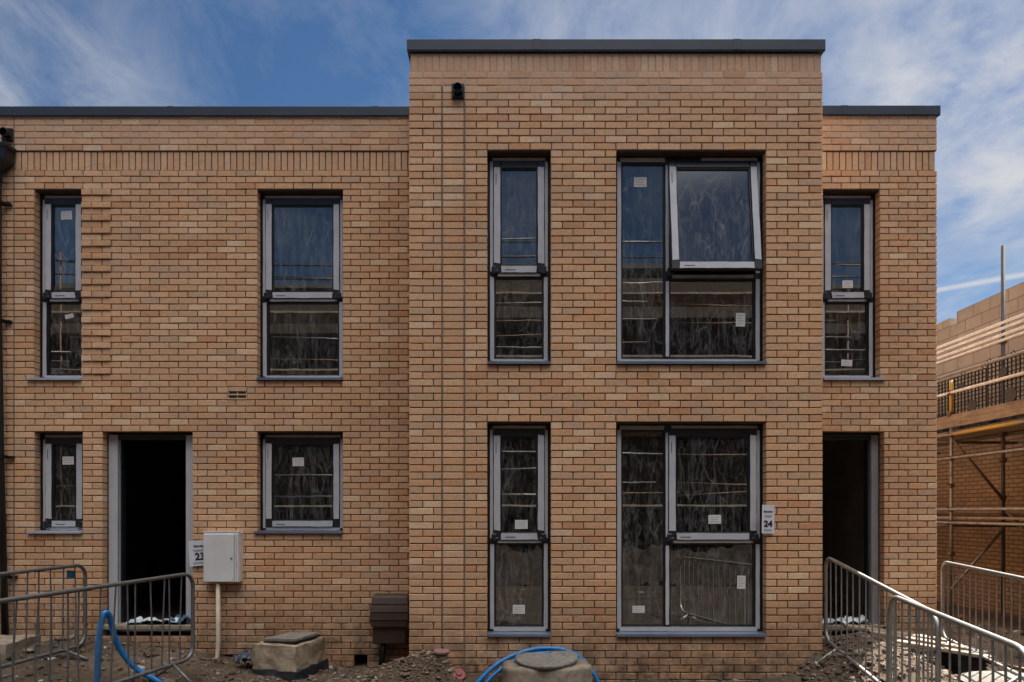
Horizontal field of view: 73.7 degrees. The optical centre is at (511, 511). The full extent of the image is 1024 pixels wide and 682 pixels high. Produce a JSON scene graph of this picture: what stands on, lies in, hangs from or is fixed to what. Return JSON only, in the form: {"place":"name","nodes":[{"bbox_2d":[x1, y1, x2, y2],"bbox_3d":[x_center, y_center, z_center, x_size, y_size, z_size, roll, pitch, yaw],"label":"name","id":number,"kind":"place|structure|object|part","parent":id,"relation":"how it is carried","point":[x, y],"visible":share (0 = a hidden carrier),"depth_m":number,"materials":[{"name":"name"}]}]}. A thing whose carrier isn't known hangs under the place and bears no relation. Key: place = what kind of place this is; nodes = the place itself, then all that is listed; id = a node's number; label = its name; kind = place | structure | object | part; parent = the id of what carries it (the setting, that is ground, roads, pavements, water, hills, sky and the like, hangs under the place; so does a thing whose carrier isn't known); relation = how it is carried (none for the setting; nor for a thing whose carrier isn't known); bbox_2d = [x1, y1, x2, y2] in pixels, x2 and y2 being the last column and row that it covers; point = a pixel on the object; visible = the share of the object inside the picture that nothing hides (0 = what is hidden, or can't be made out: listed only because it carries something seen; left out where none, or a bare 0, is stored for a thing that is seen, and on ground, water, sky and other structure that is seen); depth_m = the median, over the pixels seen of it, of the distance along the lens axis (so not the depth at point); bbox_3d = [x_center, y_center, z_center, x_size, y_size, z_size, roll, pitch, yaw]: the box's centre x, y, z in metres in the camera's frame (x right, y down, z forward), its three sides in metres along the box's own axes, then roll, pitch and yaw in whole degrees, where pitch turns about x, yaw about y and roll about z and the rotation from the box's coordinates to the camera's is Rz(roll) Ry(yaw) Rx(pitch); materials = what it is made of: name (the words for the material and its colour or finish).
{"place":"outdoors","nodes":[
{"label":"outdoors","id":0,"kind":"place"},
{"bbox_2d":[0,0,1023,323],"label":"sky","id":1,"kind":"structure","parent":0,"point":[965,58],"materials":[{"name":"blue"}]},
{"bbox_2d":[1,600,1023,681],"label":"ground","id":2,"kind":"structure","parent":0,"point":[87,675],"depth_m":7.14,"materials":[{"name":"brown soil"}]},
{"bbox_2d":[0,106,12,634],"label":"terraced house","id":3,"kind":"structure","parent":2,"relation":"on","point":[6,116],"depth_m":8.02,"materials":[{"name":"brick"}]},
{"bbox_2d":[0,635,40,660],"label":"concrete block","id":4,"kind":"object","parent":2,"relation":"on","point":[6,642],"depth_m":7.41,"materials":[{"name":"beige concrete"}]},
{"bbox_2d":[0,564,88,668],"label":"crowd barrier","id":5,"kind":"object","parent":2,"relation":"on","point":[71,574],"visible":0.84,"depth_m":7.10,"materials":[{"name":"metal"}]},
{"bbox_2d":[0,573,195,681],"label":"crowd barrier","id":6,"kind":"object","parent":2,"relation":"on","point":[162,667],"visible":1,"depth_m":6.09,"materials":[{"name":"metal"}]},
{"bbox_2d":[94,610,163,681],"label":"water pipe","id":7,"kind":"object","parent":2,"relation":"on","point":[107,614],"visible":0.81,"depth_m":6.60,"materials":[{"name":"blue plastic"}]},
{"bbox_2d":[0,106,409,667],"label":"terraced house","id":8,"kind":"structure","parent":2,"relation":"on","point":[210,321],"depth_m":8.02,"materials":[{"name":"brick"}]},
{"bbox_2d":[26,190,82,380],"bbox_3d":[-5.371,-2.668,8.100,0.638,2.249,0.215,0,0,0],"label":"window","id":9,"kind":"structure","parent":8,"relation":"in","point":[61,210],"depth_m":8.15,"materials":[{"name":"glass"}]},
{"bbox_2d":[26,432,83,533],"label":"window","id":10,"kind":"structure","parent":8,"relation":"in","point":[62,457],"depth_m":8.13,"materials":[{"name":"glass"}]},
{"bbox_2d":[125,616,183,623],"bbox_3d":[-4.265,1.292,8.165,0.630,0.080,0.301,0,0,0],"label":"polythene sheet","id":11,"kind":"object","parent":8,"relation":"on","point":[140,619],"visible":0.86,"depth_m":8.11,"materials":[{"name":"white plastic"}]},
{"bbox_2d":[170,614,190,623],"bbox_3d":[-3.913,1.277,8.190,0.275,0.108,0.306,0,0,0],"label":"polythene sheet","id":12,"kind":"object","parent":8,"relation":"on","point":[185,616],"visible":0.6,"depth_m":8.09,"materials":[{"name":"blue plastic"}]},
{"bbox_2d":[188,540,202,565],"bbox_3d":[-3.659,0.484,7.999,0.272,0.316,0.005,0,0,0],"label":"paper sign","id":13,"kind":"object","parent":8,"relation":"attached to","point":[196,552],"visible":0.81,"depth_m":8.00,"materials":[{"name":"white paper"}]},
{"bbox_2d":[203,531,242,658],"bbox_3d":[-3.370,1.027,7.955,0.426,1.603,0.155,0,0,0],"label":"meter cabinet","id":14,"kind":"object","parent":8,"relation":"attached to","point":[222,556],"visible":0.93,"depth_m":7.90,"materials":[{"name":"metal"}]},
{"bbox_3d":[-3.370,0.535,7.905,0.407,0.559,0.029,0,0,0],"label":"cabinet door","id":15,"kind":"part","parent":14,"relation":"part of","materials":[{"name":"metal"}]},
{"bbox_2d":[254,432,343,533],"bbox_3d":[-2.505,-0.343,8.100,1.041,1.199,0.215,0,0,0],"label":"window","id":16,"kind":"structure","parent":8,"relation":"in","point":[302,476],"depth_m":8.15,"materials":[{"name":"glass"}]},
{"bbox_2d":[256,190,343,380],"bbox_3d":[-2.492,-2.668,8.100,1.015,2.249,0.215,0,0,0],"label":"window","id":17,"kind":"structure","parent":8,"relation":"in","point":[302,253],"depth_m":8.15,"materials":[{"name":"glass"}]},
{"bbox_2d":[233,650,251,662],"bbox_3d":[-2.915,1.609,7.604,0.270,0.103,0.362,0,0,0],"label":"polythene sheet","id":18,"kind":"object","parent":2,"relation":"on","point":[244,656],"visible":0.59,"depth_m":7.54,"materials":[{"name":"plastic"}]},
{"bbox_2d":[250,632,328,681],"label":"inspection chamber","id":19,"kind":"object","parent":2,"relation":"on","point":[290,656],"visible":0.98,"depth_m":7.36,"materials":[{"name":"concrete"}]},
{"bbox_2d":[370,593,408,664],"bbox_3d":[-1.407,1.422,7.896,0.431,0.925,0.232,0,0,0],"label":"gas meter box","id":20,"kind":"object","parent":2,"relation":"on","point":[389,617],"visible":0.98,"depth_m":7.83,"materials":[{"name":"brown plastic"}]},
{"bbox_2d":[348,650,462,681],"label":"mortar debris","id":21,"kind":"object","parent":2,"relation":"on","point":[416,656],"visible":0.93,"depth_m":6.85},
{"bbox_2d":[433,649,449,663],"bbox_3d":[-0.725,1.565,7.030,0.176,0.290,0.176,0,0,0],"label":"capped pipe stub","id":22,"kind":"object","parent":2,"relation":"on","point":[441,654],"visible":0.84,"depth_m":6.97,"materials":[{"name":"plastic"}]},
{"bbox_2d":[452,668,465,679],"bbox_3d":[-0.548,1.702,6.973,0.148,0.194,0.194,0,0,-10],"label":"red pipe cap","id":23,"kind":"object","parent":2,"relation":"on","point":[460,674],"visible":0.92,"depth_m":6.92,"materials":[{"name":"plastic"}]},
{"bbox_2d":[476,646,599,681],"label":"water pipe","id":24,"kind":"object","parent":2,"relation":"on","point":[500,669],"visible":0.77,"depth_m":6.99,"materials":[{"name":"blue plastic"}]},
{"bbox_2d":[502,650,592,681],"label":"manhole","id":25,"kind":"object","parent":2,"relation":"on","point":[562,666],"visible":0.92,"depth_m":6.63,"materials":[{"name":"concrete"}]},
{"bbox_2d":[407,39,940,681],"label":"terraced house","id":26,"kind":"structure","parent":2,"relation":"on","point":[671,317],"depth_m":7.17,"materials":[{"name":"brick"}]},
{"bbox_2d":[487,151,550,365],"bbox_3d":[0.074,-2.668,7.230,0.678,2.249,0.215,0,0,0],"label":"window","id":27,"kind":"structure","parent":26,"relation":"in","point":[519,182],"depth_m":7.28,"materials":[{"name":"glass"}]},
{"bbox_2d":[487,422,550,636],"bbox_3d":[0.074,0.182,7.230,0.678,2.249,0.215,0,0,0],"label":"window","id":28,"kind":"structure","parent":26,"relation":"in","point":[518,453],"depth_m":7.28,"materials":[{"name":"glass"}]},
{"bbox_2d":[615,422,766,636],"bbox_3d":[1.877,0.182,7.230,1.581,2.249,0.215,0,0,0],"label":"window","id":29,"kind":"structure","parent":26,"relation":"in","point":[688,500],"depth_m":7.28,"materials":[{"name":"glass"}]},
{"bbox_2d":[616,151,766,365],"bbox_3d":[1.877,-2.668,7.213,1.581,2.249,0.249,0,0,0],"label":"window","id":30,"kind":"structure","parent":26,"relation":"in","point":[682,210],"depth_m":7.28,"materials":[{"name":"glass"}]},
{"bbox_2d":[762,505,774,533],"bbox_3d":[2.676,0.078,7.131,0.134,0.300,0.005,0,0,0],"label":"paper sign","id":31,"kind":"object","parent":26,"relation":"attached to","point":[768,511],"visible":1,"depth_m":7.13,"materials":[{"name":"white paper"}]},
{"bbox_2d":[822,615,870,623],"bbox_3d":[3.885,1.289,8.165,0.730,0.086,0.300,0,0,0],"label":"polythene sheet","id":32,"kind":"object","parent":26,"relation":"on","point":[862,619],"visible":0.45,"depth_m":8.12,"materials":[{"name":"white plastic"}]},
{"bbox_2d":[822,190,885,380],"bbox_3d":[4.013,-2.668,8.100,0.724,2.249,0.215,0,0,0],"label":"window","id":33,"kind":"structure","parent":26,"relation":"in","point":[848,221],"depth_m":8.15,"materials":[{"name":"glass"}]},
{"bbox_2d":[809,557,938,681],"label":"crowd barrier","id":34,"kind":"object","parent":2,"relation":"on","point":[887,589],"visible":0.86,"depth_m":6.34,"materials":[{"name":"metal"}]},
{"bbox_2d":[892,639,990,658],"bbox_3d":[4.460,1.425,7.080,0.895,0.159,0.150,0,0,14],"label":"timber board","id":35,"kind":"object","parent":2,"relation":"on","point":[953,650],"visible":0.46,"depth_m":7.03,"materials":[{"name":"beige wood"}]},
{"bbox_2d":[883,626,1023,671],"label":"board","id":36,"kind":"object","parent":2,"relation":"on","point":[1015,667],"visible":0.08,"depth_m":6.98,"materials":[{"name":"beige wood"}]},
{"bbox_2d":[887,595,1023,681],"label":"crowd barrier","id":37,"kind":"object","parent":2,"relation":"on","point":[1005,642],"visible":1,"depth_m":4.75,"materials":[{"name":"metal"}]},
{"bbox_2d":[941,648,987,674],"bbox_3d":[4.720,1.617,7.150,0.370,0.345,0.290,0,0,-12],"label":"black crate","id":38,"kind":"object","parent":2,"relation":"on","point":[964,663],"visible":0.33,"depth_m":7.04,"materials":[{"name":"plastic"}]},
{"bbox_2d":[869,630,971,650],"bbox_3d":[4.380,1.385,7.350,0.946,0.150,0.160,0,0,24],"label":"timber board","id":39,"kind":"object","parent":38,"relation":"on","point":[943,644],"visible":0.6,"depth_m":7.30,"materials":[{"name":"beige wood"}]},
{"bbox_2d":[843,623,946,641],"bbox_3d":[4.250,1.350,7.600,0.997,0.138,0.180,0,0,18],"label":"timber board","id":40,"kind":"object","parent":39,"relation":"on","point":[856,627],"visible":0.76,"depth_m":7.60,"materials":[{"name":"beige wood"}]},
{"bbox_2d":[925,561,1023,681],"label":"crowd barrier","id":41,"kind":"object","parent":2,"relation":"on","point":[996,573],"visible":0.67,"depth_m":7.05,"materials":[{"name":"metal"}]},
{"bbox_2d":[936,282,1023,616],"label":"unfinished house","id":42,"kind":"structure","parent":2,"relation":"on","point":[972,488],"depth_m":12.48,"materials":[{"name":"orange brick"}]},
{"bbox_2d":[936,245,1023,616],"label":"scaffold","id":43,"kind":"object","parent":2,"relation":"on","point":[1010,407],"visible":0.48,"depth_m":11.20,"materials":[{"name":"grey metal"}]},
{"bbox_2d":[957,671,1023,681],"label":"board","id":44,"kind":"object","parent":2,"relation":"on","point":[986,676],"visible":0.59,"depth_m":6.38,"materials":[{"name":"beige plastic"}]}
]}

